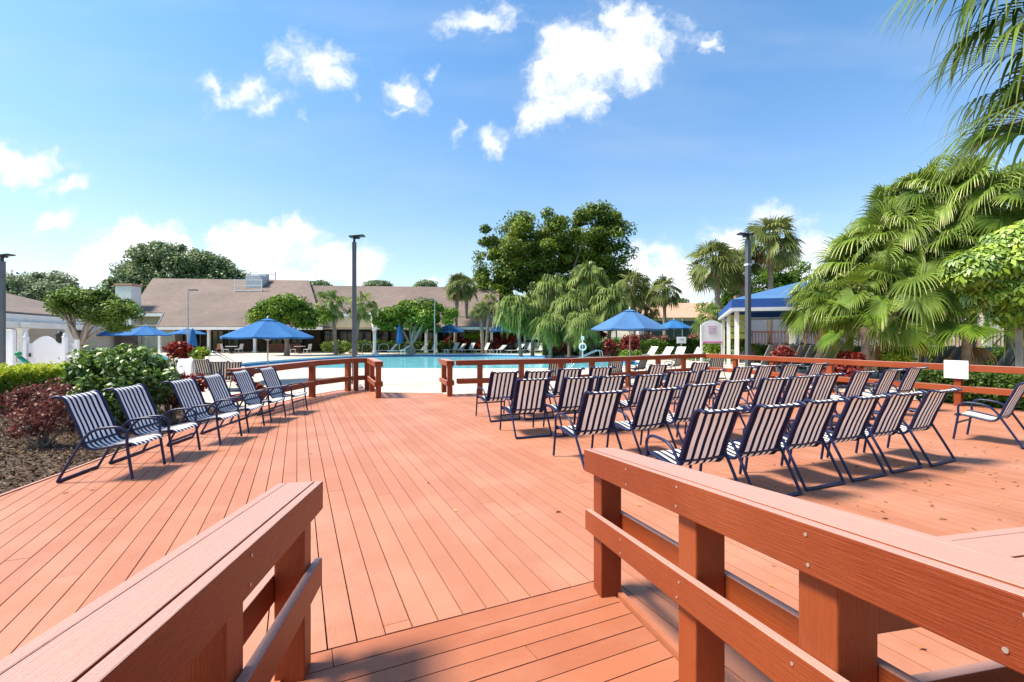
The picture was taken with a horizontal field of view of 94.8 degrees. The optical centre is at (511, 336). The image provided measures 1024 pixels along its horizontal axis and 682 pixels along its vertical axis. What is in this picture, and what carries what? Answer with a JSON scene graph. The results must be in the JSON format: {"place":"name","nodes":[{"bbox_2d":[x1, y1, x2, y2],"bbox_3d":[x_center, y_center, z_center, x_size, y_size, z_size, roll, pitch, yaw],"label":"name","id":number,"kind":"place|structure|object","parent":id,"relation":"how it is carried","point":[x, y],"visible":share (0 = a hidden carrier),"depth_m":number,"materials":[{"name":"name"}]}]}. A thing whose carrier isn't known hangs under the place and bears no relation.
{"place":"outdoors","nodes":[
{"label":"outdoors","id":0,"kind":"place"},
{"bbox_2d":[0,402,243,493],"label":"mulch bed","id":1,"kind":"object","parent":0,"point":[2,462],"visible":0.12,"depth_m":6.53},
{"bbox_2d":[0,377,65,429],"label":"red bush","id":2,"kind":"object","parent":1,"relation":"on","point":[17,397],"visible":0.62,"depth_m":8.09,"materials":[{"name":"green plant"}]},
{"bbox_2d":[0,360,69,413],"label":"clipped hedge","id":3,"kind":"object","parent":1,"relation":"on","point":[15,375],"visible":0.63,"depth_m":10.39,"materials":[{"name":"green plant"}]},
{"bbox_2d":[3,383,75,448],"bbox_3d":[-6.980,1.175,6.998,1.027,0.988,0.649,0,0,0],"label":"red bush","id":4,"kind":"object","parent":1,"relation":"on","point":[48,417],"visible":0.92,"depth_m":6.91,"materials":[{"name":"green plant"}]},
{"bbox_2d":[55,343,181,425],"bbox_3d":[-7.145,0.898,8.614,2.101,1.551,1.537,0,0,0],"label":"green bush","id":5,"kind":"object","parent":1,"relation":"on","point":[99,369],"visible":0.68,"depth_m":8.33,"materials":[{"name":"green plant"}]},
{"bbox_2d":[16,351,806,405],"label":"patio","id":6,"kind":"structure","parent":0,"point":[412,380],"depth_m":20.99,"materials":[{"name":"concrete"}]},
{"bbox_2d":[0,253,15,366],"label":"street lamp","id":7,"kind":"object","parent":6,"relation":"on","point":[3,310],"visible":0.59,"depth_m":17.45,"materials":[{"name":"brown metal"}]},
{"bbox_2d":[6,329,15,366],"bbox_3d":[-20.840,0.733,18.992,1.538,2.035,0.145,0,0,0],"label":"vinyl fence","id":8,"kind":"object","parent":6,"relation":"on","point":[10,346],"visible":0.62,"depth_m":18.96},
{"bbox_2d":[23,333,67,364],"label":"vinyl gate","id":9,"kind":"structure","parent":6,"relation":"on","point":[47,349],"depth_m":20.00,"materials":[{"name":"white plastic"}]},
{"bbox_2d":[42,285,145,352],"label":"twisted tree","id":10,"kind":"object","parent":6,"relation":"on","point":[70,304],"visible":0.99,"depth_m":24.23,"materials":[{"name":"green plant"}]},
{"bbox_2d":[117,324,171,345],"bbox_3d":[-23.315,0.483,30.000,2.698,2.535,2.698,0,0,-34],"label":"patio umbrella","id":11,"kind":"object","parent":6,"relation":"on","point":[145,331],"visible":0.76,"depth_m":29.34,"materials":[{"name":"blue fabric"}]},
{"bbox_2d":[162,340,194,359],"bbox_3d":[-16.883,0.977,24.039,1.381,1.587,1.265,0,0,0],"label":"red bush","id":12,"kind":"object","parent":6,"relation":"on","point":[179,349],"visible":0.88,"depth_m":23.74,"materials":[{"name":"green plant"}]},
{"bbox_2d":[220,316,313,382],"bbox_3d":[-9.333,0.483,18.000,3.067,2.535,3.067,0,0,-34],"label":"patio umbrella","id":13,"kind":"object","parent":6,"relation":"on","point":[267,329],"visible":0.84,"depth_m":17.17,"materials":[{"name":"blue fabric"}]},
{"bbox_2d":[241,293,334,355],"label":"rounded tree","id":14,"kind":"object","parent":6,"relation":"on","point":[290,310],"visible":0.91,"depth_m":41.42,"materials":[{"name":"green plant"}]},
{"bbox_2d":[313,289,348,354],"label":"fan palm","id":15,"kind":"object","parent":6,"relation":"on","point":[333,308],"visible":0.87,"depth_m":43.85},
{"bbox_2d":[349,234,364,383],"bbox_3d":[-5.604,-0.949,17.000,0.545,5.399,0.369,0,0,0],"label":"street lamp","id":16,"kind":"object","parent":6,"relation":"on","point":[354,298],"visible":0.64,"depth_m":16.93,"materials":[{"name":"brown metal"}]},
{"bbox_2d":[344,291,378,354],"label":"fan palm","id":17,"kind":"object","parent":6,"relation":"on","point":[362,308],"visible":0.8,"depth_m":44.85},
{"bbox_2d":[357,338,461,352],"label":"green hedge","id":18,"kind":"object","parent":6,"relation":"on","point":[419,345],"visible":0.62,"depth_m":49.99,"materials":[{"name":"green plant"}]},
{"bbox_2d":[370,296,459,354],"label":"rounded tree","id":19,"kind":"object","parent":6,"relation":"on","point":[419,314],"visible":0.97,"depth_m":45.24,"materials":[{"name":"green plant"}]},
{"bbox_2d":[242,354,650,369],"bbox_3d":[-4.285,1.772,35.499,26.855,0.115,21.775,0,0,0],"label":"pool coping","id":20,"kind":"object","parent":6,"relation":"on","point":[263,361],"visible":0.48,"depth_m":33.14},
{"bbox_2d":[467,301,490,353],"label":"fan palm","id":21,"kind":"object","parent":6,"relation":"on","point":[479,315],"visible":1,"depth_m":46.83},
{"bbox_2d":[490,292,534,356],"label":"fan palm","id":22,"kind":"object","parent":6,"relation":"on","point":[514,306],"visible":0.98,"depth_m":39.37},
{"bbox_2d":[520,298,549,355],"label":"fan palm","id":23,"kind":"object","parent":6,"relation":"on","point":[539,310],"visible":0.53,"depth_m":40.41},
{"bbox_2d":[527,311,570,357],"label":"fan palm","id":24,"kind":"object","parent":6,"relation":"on","point":[550,334],"visible":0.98,"depth_m":37.53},
{"bbox_2d":[531,273,572,320],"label":"fan palm","id":25,"kind":"object","parent":6,"relation":"on","point":[552,287],"visible":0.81,"depth_m":42.31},
{"bbox_2d":[548,287,588,356],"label":"fan palm","id":26,"kind":"object","parent":6,"relation":"on","point":[564,308],"visible":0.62,"depth_m":39.24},
{"bbox_2d":[561,308,601,357],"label":"fan palm","id":27,"kind":"object","parent":6,"relation":"on","point":[589,319],"visible":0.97,"depth_m":36.39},
{"bbox_2d":[565,260,610,310],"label":"fan palm","id":28,"kind":"object","parent":6,"relation":"on","point":[588,282],"visible":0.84,"depth_m":42.01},
{"bbox_2d":[589,283,628,338],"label":"fan palm","id":29,"kind":"object","parent":6,"relation":"on","point":[613,304],"visible":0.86,"depth_m":39.17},
{"bbox_2d":[591,307,668,376],"bbox_3d":[5.000,0.249,20.000,3.104,3.002,3.104,0,0,-28],"label":"patio umbrella","id":30,"kind":"object","parent":6,"relation":"on","point":[630,320],"visible":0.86,"depth_m":19.15,"materials":[{"name":"blue fabric"}]},
{"bbox_2d":[612,336,732,356],"bbox_3d":[12.745,1.010,38.450,9.889,2.003,2.402,0,0,6],"label":"green hedge","id":31,"kind":"object","parent":6,"relation":"on","point":[691,345],"visible":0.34,"depth_m":37.85,"materials":[{"name":"green plant"}]},
{"bbox_2d":[700,320,723,366],"bbox_3d":[11.475,0.419,27.027,1.300,2.662,0.145,0,0,0],"label":"club sign","id":32,"kind":"object","parent":6,"relation":"on","point":[711,331],"visible":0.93,"depth_m":27.00,"materials":[{"name":"white plastic"}]},
{"bbox_2d":[736,232,754,382],"bbox_3d":[8.600,-1.019,17.300,0.582,5.537,0.369,0,0,0],"label":"street lamp","id":33,"kind":"object","parent":6,"relation":"on","point":[749,262],"visible":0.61,"depth_m":17.24,"materials":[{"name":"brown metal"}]},
{"bbox_2d":[718,281,926,368],"bbox_3d":[14.017,-0.370,23.217,6.618,4.240,11.716,0,0,21],"label":"shade canopy","id":34,"kind":"object","parent":6,"relation":"on","point":[770,304],"visible":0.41,"depth_m":19.18,"materials":[{"name":"blue fabric"}]},
{"bbox_2d":[776,272,875,371],"bbox_3d":[11.406,-0.257,17.103,3.276,4.020,3.415,0,0,0],"label":"fountain palm","id":35,"kind":"object","parent":6,"relation":"on","point":[812,315],"visible":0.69,"depth_m":16.65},
{"bbox_2d":[787,228,924,350],"bbox_3d":[12.684,-1.167,17.471,4.029,5.838,4.552,0,0,0],"label":"fountain palm","id":36,"kind":"object","parent":6,"relation":"on","point":[823,270],"visible":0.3,"depth_m":16.97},
{"bbox_2d":[812,293,935,386],"bbox_3d":[11.247,0.189,15.062,2.985,3.122,2.900,0,0,0],"label":"fountain palm","id":37,"kind":"object","parent":6,"relation":"on","point":[911,333],"visible":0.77,"depth_m":14.89,"materials":[{"name":"green plant"}]},
{"bbox_2d":[815,191,959,296],"bbox_3d":[13.417,-1.779,17.012,4.624,7.061,4.237,0,0,0],"label":"fountain palm","id":38,"kind":"object","parent":6,"relation":"on","point":[906,220],"visible":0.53,"depth_m":16.45,"materials":[{"name":"plant"}]},
{"bbox_2d":[817,243,972,369],"bbox_3d":[12.473,-0.635,15.491,4.199,4.771,3.929,0,0,-25],"label":"fountain palm","id":39,"kind":"object","parent":6,"relation":"on","point":[904,277],"visible":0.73,"depth_m":14.78,"materials":[{"name":"plant"}]},
{"bbox_2d":[879,347,917,386],"bbox_3d":[12.119,1.054,14.802,0.870,1.414,0.881,0,0,0],"label":"green bush","id":40,"kind":"object","parent":6,"relation":"on","point":[894,356],"visible":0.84,"depth_m":14.67,"materials":[{"name":"green plant"}]},
{"bbox_2d":[858,155,993,362],"bbox_3d":[15.057,-2.387,17.546,4.952,8.276,4.440,0,0,0],"label":"fountain palm","id":41,"kind":"object","parent":6,"relation":"on","point":[905,186],"visible":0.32,"depth_m":16.74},
{"bbox_2d":[871,226,994,355],"bbox_3d":[14.638,-1.056,16.160,4.181,5.614,4.523,0,0,-34],"label":"fountain palm","id":42,"kind":"object","parent":6,"relation":"on","point":[947,254],"visible":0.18,"depth_m":15.26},
{"bbox_2d":[903,152,1023,359],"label":"fountain palm","id":43,"kind":"object","parent":6,"relation":"on","point":[942,212],"visible":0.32,"depth_m":15.52,"materials":[{"name":"plant"}]},
{"bbox_2d":[904,307,1023,365],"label":"fountain palm","id":44,"kind":"object","parent":6,"relation":"on","point":[968,331],"visible":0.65,"depth_m":13.96,"materials":[{"name":"green plant"}]},
{"bbox_2d":[923,157,1023,365],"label":"fountain palm","id":45,"kind":"object","parent":6,"relation":"on","point":[989,221],"visible":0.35,"depth_m":14.86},
{"bbox_2d":[936,219,1023,366],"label":"umbrella tree","id":46,"kind":"object","parent":6,"relation":"on","point":[986,276],"visible":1,"depth_m":11.50,"materials":[{"name":"green plant"}]},
{"bbox_2d":[242,356,637,367],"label":"pool water","id":47,"kind":"structure","parent":0,"point":[411,362],"depth_m":33.57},
{"bbox_2d":[143,337,744,362],"bbox_3d":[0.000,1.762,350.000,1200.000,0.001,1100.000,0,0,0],"label":"ground","id":48,"kind":"structure","parent":0,"point":[697,359],"depth_m":50.72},
{"bbox_2d":[6,270,82,301],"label":"broad tree","id":49,"kind":"object","parent":48,"relation":"on","point":[36,285],"visible":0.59,"depth_m":73.39,"materials":[{"name":"green plant"}]},
{"bbox_2d":[6,293,137,364],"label":"pavilion","id":50,"kind":"structure","parent":48,"relation":"on","point":[33,319],"depth_m":31.53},
{"bbox_2d":[95,238,249,298],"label":"broad tree","id":51,"kind":"object","parent":48,"relation":"on","point":[145,265],"visible":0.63,"depth_m":83.16,"materials":[{"name":"green plant"}]},
{"bbox_2d":[114,272,323,352],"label":"clubhouse","id":52,"kind":"structure","parent":48,"relation":"on","point":[218,308],"depth_m":54.61},
{"bbox_2d":[266,399,356,659],"bbox_3d":[4.890,1.795,7.425,21.220,0.300,20.850,0,0,0],"label":"deck base","id":53,"kind":"object","parent":48,"relation":"on","point":[316,540],"depth_m":3.65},
{"bbox_2d":[299,582,678,681],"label":"ramp","id":54,"kind":"structure","parent":53,"relation":"on","point":[584,633],"depth_m":2.35,"materials":[{"name":"paint"}]},
{"bbox_2d":[0,481,322,681],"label":"ramp railing","id":55,"kind":"object","parent":54,"relation":"on","point":[196,608],"visible":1,"depth_m":1.26,"materials":[{"name":"wood"}]},
{"bbox_2d":[272,590,678,681],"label":"ramp curb","id":56,"kind":"structure","parent":54,"relation":"attached to","point":[661,636],"depth_m":2.48,"materials":[{"name":"paint"}]},
{"bbox_2d":[584,448,1023,681],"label":"ramp railing","id":57,"kind":"object","parent":54,"relation":"on","point":[856,571],"visible":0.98,"depth_m":1.37,"materials":[{"name":"wood"}]},
{"bbox_2d":[0,380,1023,681],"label":"deck","id":58,"kind":"structure","parent":53,"relation":"on","point":[414,550],"depth_m":4.48,"materials":[{"name":"paint"}]},
{"bbox_2d":[50,390,165,482],"bbox_3d":[-4.655,1.122,5.466,0.847,0.952,0.637,0,0,-8],"label":"sling chair","id":59,"kind":"object","parent":58,"relation":"on","point":[94,422],"visible":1,"depth_m":5.42,"materials":[{"name":"fabric"}]},
{"bbox_2d":[104,383,200,463],"bbox_3d":[-4.716,1.122,6.209,0.847,0.952,0.637,0,0,-6],"label":"sling chair","id":60,"kind":"object","parent":58,"relation":"on","point":[135,400],"visible":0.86,"depth_m":6.17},
{"bbox_2d":[162,377,242,446],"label":"sling chair","id":61,"kind":"object","parent":58,"relation":"on","point":[187,391],"visible":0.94,"depth_m":7.13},
{"bbox_2d":[196,373,264,433],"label":"sling chair","id":62,"kind":"object","parent":58,"relation":"on","point":[216,383],"visible":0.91,"depth_m":7.96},
{"bbox_2d":[226,369,285,422],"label":"sling chair","id":63,"kind":"object","parent":58,"relation":"on","point":[244,381],"visible":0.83,"depth_m":8.91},
{"bbox_2d":[254,366,307,415],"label":"sling chair","id":64,"kind":"object","parent":58,"relation":"on","point":[270,376],"visible":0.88,"depth_m":9.78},
{"bbox_2d":[226,358,369,401],"bbox_3d":[-5.172,1.123,11.828,0.749,0.951,5.116,0,0,15],"label":"deck railing","id":65,"kind":"object","parent":58,"relation":"on","point":[312,383],"visible":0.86,"depth_m":12.53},
{"bbox_2d":[367,358,382,397],"bbox_3d":[-3.810,1.123,13.050,0.211,0.951,2.054,0,0,-22],"label":"gate railing","id":66,"kind":"object","parent":58,"relation":"on","point":[374,380],"visible":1,"depth_m":12.18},
{"bbox_2d":[439,359,453,396],"bbox_3d":[-1.810,1.123,13.010,0.211,0.951,1.240,0,0,-18],"label":"gate railing","id":67,"kind":"object","parent":58,"relation":"on","point":[446,380],"visible":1,"depth_m":12.49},
{"bbox_2d":[475,370,520,421],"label":"sling chair","id":68,"kind":"object","parent":58,"relation":"on","point":[500,384],"visible":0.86,"depth_m":8.99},
{"bbox_2d":[499,377,552,438],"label":"sling chair","id":69,"kind":"object","parent":58,"relation":"on","point":[529,396],"visible":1,"depth_m":7.54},
{"bbox_2d":[547,367,584,413],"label":"sling chair","id":70,"kind":"object","parent":58,"relation":"on","point":[563,373],"visible":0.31,"depth_m":9.77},
{"bbox_2d":[543,375,597,434],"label":"sling chair","id":71,"kind":"object","parent":58,"relation":"on","point":[573,390],"visible":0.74,"depth_m":7.81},
{"bbox_2d":[456,354,704,394],"bbox_3d":[2.951,1.123,14.828,9.869,0.951,0.848,0,0,-29],"label":"deck railing","id":72,"kind":"object","parent":58,"relation":"on","point":[479,380],"visible":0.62,"depth_m":13.71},
{"bbox_2d":[553,388,628,468],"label":"sling chair","id":73,"kind":"object","parent":58,"relation":"on","point":[597,413],"visible":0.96,"depth_m":5.87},
{"bbox_2d":[575,374,630,429],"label":"sling chair","id":74,"kind":"object","parent":58,"relation":"on","point":[610,383],"visible":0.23,"depth_m":8.05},
{"bbox_2d":[618,373,666,425],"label":"sling chair","id":75,"kind":"object","parent":58,"relation":"on","point":[641,382],"visible":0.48,"depth_m":8.28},
{"bbox_2d":[606,385,682,459],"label":"sling chair","id":76,"kind":"object","parent":58,"relation":"on","point":[652,408],"visible":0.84,"depth_m":6.20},
{"bbox_2d":[663,370,695,399],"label":"sling chair","id":77,"kind":"object","parent":58,"relation":"on","point":[674,379],"visible":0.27,"depth_m":8.94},
{"bbox_2d":[647,382,719,442],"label":"sling chair","id":78,"kind":"object","parent":58,"relation":"on","point":[693,397],"visible":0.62,"depth_m":6.70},
{"bbox_2d":[645,405,751,481],"bbox_3d":[1.800,1.122,4.641,0.637,0.952,0.847,0,0,-22],"label":"sling chair","id":79,"kind":"object","parent":58,"relation":"on","point":[708,434],"visible":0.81,"depth_m":4.47,"materials":[{"name":"fabric"}]},
{"bbox_2d":[673,368,725,411],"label":"sling chair","id":80,"kind":"object","parent":58,"relation":"on","point":[707,376],"visible":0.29,"depth_m":9.42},
{"bbox_2d":[684,378,754,442],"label":"sling chair","id":81,"kind":"object","parent":58,"relation":"on","point":[729,394],"visible":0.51,"depth_m":7.24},
{"bbox_2d":[699,401,806,495],"bbox_3d":[2.503,1.122,4.936,0.637,0.952,0.847,0,0,-22],"label":"sling chair","id":82,"kind":"object","parent":58,"relation":"on","point":[764,429],"visible":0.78,"depth_m":4.75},
{"bbox_2d":[744,364,778,400],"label":"sling chair","id":83,"kind":"object","parent":58,"relation":"on","point":[762,371],"visible":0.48,"depth_m":10.73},
{"bbox_2d":[738,376,793,434],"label":"sling chair","id":84,"kind":"object","parent":58,"relation":"on","point":[769,391],"visible":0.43,"depth_m":7.60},
{"bbox_2d":[745,396,850,490],"bbox_3d":[3.181,1.122,5.280,0.637,0.952,0.847,0,0,-23],"label":"sling chair","id":85,"kind":"object","parent":58,"relation":"on","point":[811,420],"visible":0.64,"depth_m":5.08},
{"bbox_2d":[778,374,820,428],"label":"sling chair","id":86,"kind":"object","parent":58,"relation":"on","point":[797,388],"visible":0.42,"depth_m":8.04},
{"bbox_2d":[783,372,845,425],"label":"sling chair","id":87,"kind":"object","parent":58,"relation":"on","point":[823,385],"visible":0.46,"depth_m":8.48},
{"bbox_2d":[788,393,892,481],"bbox_3d":[3.876,1.122,5.586,0.637,0.952,0.847,0,0,-23],"label":"sling chair","id":88,"kind":"object","parent":58,"relation":"on","point":[854,417],"visible":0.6,"depth_m":5.39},
{"bbox_2d":[830,370,878,419],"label":"sling chair","id":89,"kind":"object","parent":58,"relation":"on","point":[857,383],"visible":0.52,"depth_m":9.04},
{"bbox_2d":[705,354,1023,405],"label":"deck railing","id":90,"kind":"object","parent":58,"relation":"on","point":[958,395],"visible":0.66,"depth_m":11.79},
{"bbox_2d":[944,360,968,378],"bbox_3d":[10.145,0.760,10.765,0.009,0.410,0.440,0,0,-25],"label":"notice","id":91,"kind":"object","parent":90,"relation":"attached to","point":[956,369],"visible":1,"depth_m":10.75,"materials":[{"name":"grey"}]},
{"bbox_2d":[826,390,928,472],"bbox_3d":[4.564,1.122,5.906,0.637,0.952,0.847,0,0,-24],"label":"sling chair","id":92,"kind":"object","parent":58,"relation":"on","point":[892,412],"visible":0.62,"depth_m":5.71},
{"bbox_2d":[862,368,906,407],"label":"sling chair","id":93,"kind":"object","parent":58,"relation":"on","point":[885,381],"visible":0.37,"depth_m":9.52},
{"bbox_2d":[872,366,928,411],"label":"sling chair","id":94,"kind":"object","parent":58,"relation":"on","point":[909,379],"visible":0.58,"depth_m":10.16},
{"bbox_2d":[863,387,962,466],"bbox_3d":[5.252,1.122,6.195,0.637,0.952,0.847,0,0,-27],"label":"sling chair","id":95,"kind":"object","parent":58,"relation":"on","point":[927,410],"visible":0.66,"depth_m":6.00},
{"bbox_2d":[878,527,1023,681],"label":"side railing","id":96,"kind":"object","parent":58,"relation":"on","point":[1009,542],"depth_m":1.58,"materials":[{"name":"wood"}]},
{"bbox_2d":[952,382,1023,448],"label":"sling chair","id":97,"kind":"object","parent":58,"relation":"on","point":[1011,403],"visible":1,"depth_m":7.06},
{"bbox_2d":[310,285,566,352],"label":"building","id":98,"kind":"structure","parent":48,"relation":"on","point":[386,296],"depth_m":56.77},
{"bbox_2d":[443,272,473,352],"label":"fan palm","id":99,"kind":"object","parent":48,"relation":"on","point":[455,294],"visible":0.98,"depth_m":49.63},
{"bbox_2d":[471,199,638,323],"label":"broad tree","id":100,"kind":"object","parent":48,"relation":"on","point":[539,251],"visible":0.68,"depth_m":58.77,"materials":[{"name":"green plant"}]},
{"bbox_2d":[614,268,651,335],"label":"fan palm","id":101,"kind":"object","parent":48,"relation":"on","point":[642,283],"visible":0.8,"depth_m":49.20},
{"bbox_2d":[645,274,681,336],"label":"fan palm","id":102,"kind":"object","parent":48,"relation":"on","point":[664,299],"visible":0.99,"depth_m":45.56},
{"bbox_2d":[631,303,733,337],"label":"peach house","id":103,"kind":"structure","parent":48,"relation":"on","point":[686,311],"depth_m":87.67,"materials":[{"name":"beige paint"}]},
{"bbox_2d":[690,304,726,359],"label":"fan palm","id":104,"kind":"object","parent":48,"relation":"on","point":[714,310],"visible":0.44,"depth_m":33.95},
{"bbox_2d":[682,239,744,353],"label":"fan palm","id":105,"kind":"object","parent":48,"relation":"on","point":[713,280],"visible":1,"depth_m":35.40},
{"bbox_2d":[721,248,761,326],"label":"fan palm","id":106,"kind":"object","parent":48,"relation":"on","point":[739,285],"visible":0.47,"depth_m":36.41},
{"bbox_2d":[694,259,820,315],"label":"broad tree","id":107,"kind":"object","parent":48,"relation":"on","point":[780,279],"visible":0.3,"depth_m":47.28,"materials":[{"name":"green plant"}]},
{"bbox_2d":[736,214,806,344],"bbox_3d":[19.297,-3.693,35.035,4.788,10.888,4.636,0,0,33],"label":"fan palm","id":108,"kind":"object","parent":48,"relation":"on","point":[782,256],"visible":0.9,"depth_m":34.34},
{"bbox_2d":[734,294,1023,354],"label":"pink building","id":109,"kind":"structure","parent":48,"relation":"on","point":[759,332],"depth_m":34.88,"materials":[{"name":"paint"}]},
{"bbox_2d":[873,0,1023,194],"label":"overhanging palm","id":110,"kind":"object","parent":48,"relation":"on","point":[1010,97],"visible":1,"depth_m":6.34,"materials":[{"name":"plant"}]},
{"bbox_2d":[0,0,1023,336],"label":"sky","id":111,"kind":"structure","parent":0,"point":[260,135],"materials":[{"name":"blue"}]},
{"bbox_2d":[643,317,733,348],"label":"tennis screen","id":112,"kind":"object","parent":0,"point":[682,332],"visible":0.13,"depth_m":55.98,"materials":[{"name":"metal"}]},
{"bbox_2d":[751,371,920,399],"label":"patio","id":113,"kind":"structure","parent":0,"point":[872,376],"depth_m":15.27,"materials":[{"name":"concrete"}]},
{"bbox_2d":[914,369,1023,410],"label":"green hedge","id":114,"kind":"object","parent":113,"relation":"on","point":[996,380],"visible":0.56,"depth_m":10.93,"materials":[{"name":"green plant"}]},
{"label":"pool floor","id":115,"kind":"structure","parent":0,"visible":0},
{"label":"pool walls","id":116,"kind":"structure","parent":115,"relation":"on","visible":0},
{"bbox_2d":[242,355,638,365],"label":"pool tile band","id":117,"kind":"object","parent":116,"relation":"on","point":[400,355],"visible":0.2,"depth_m":42.71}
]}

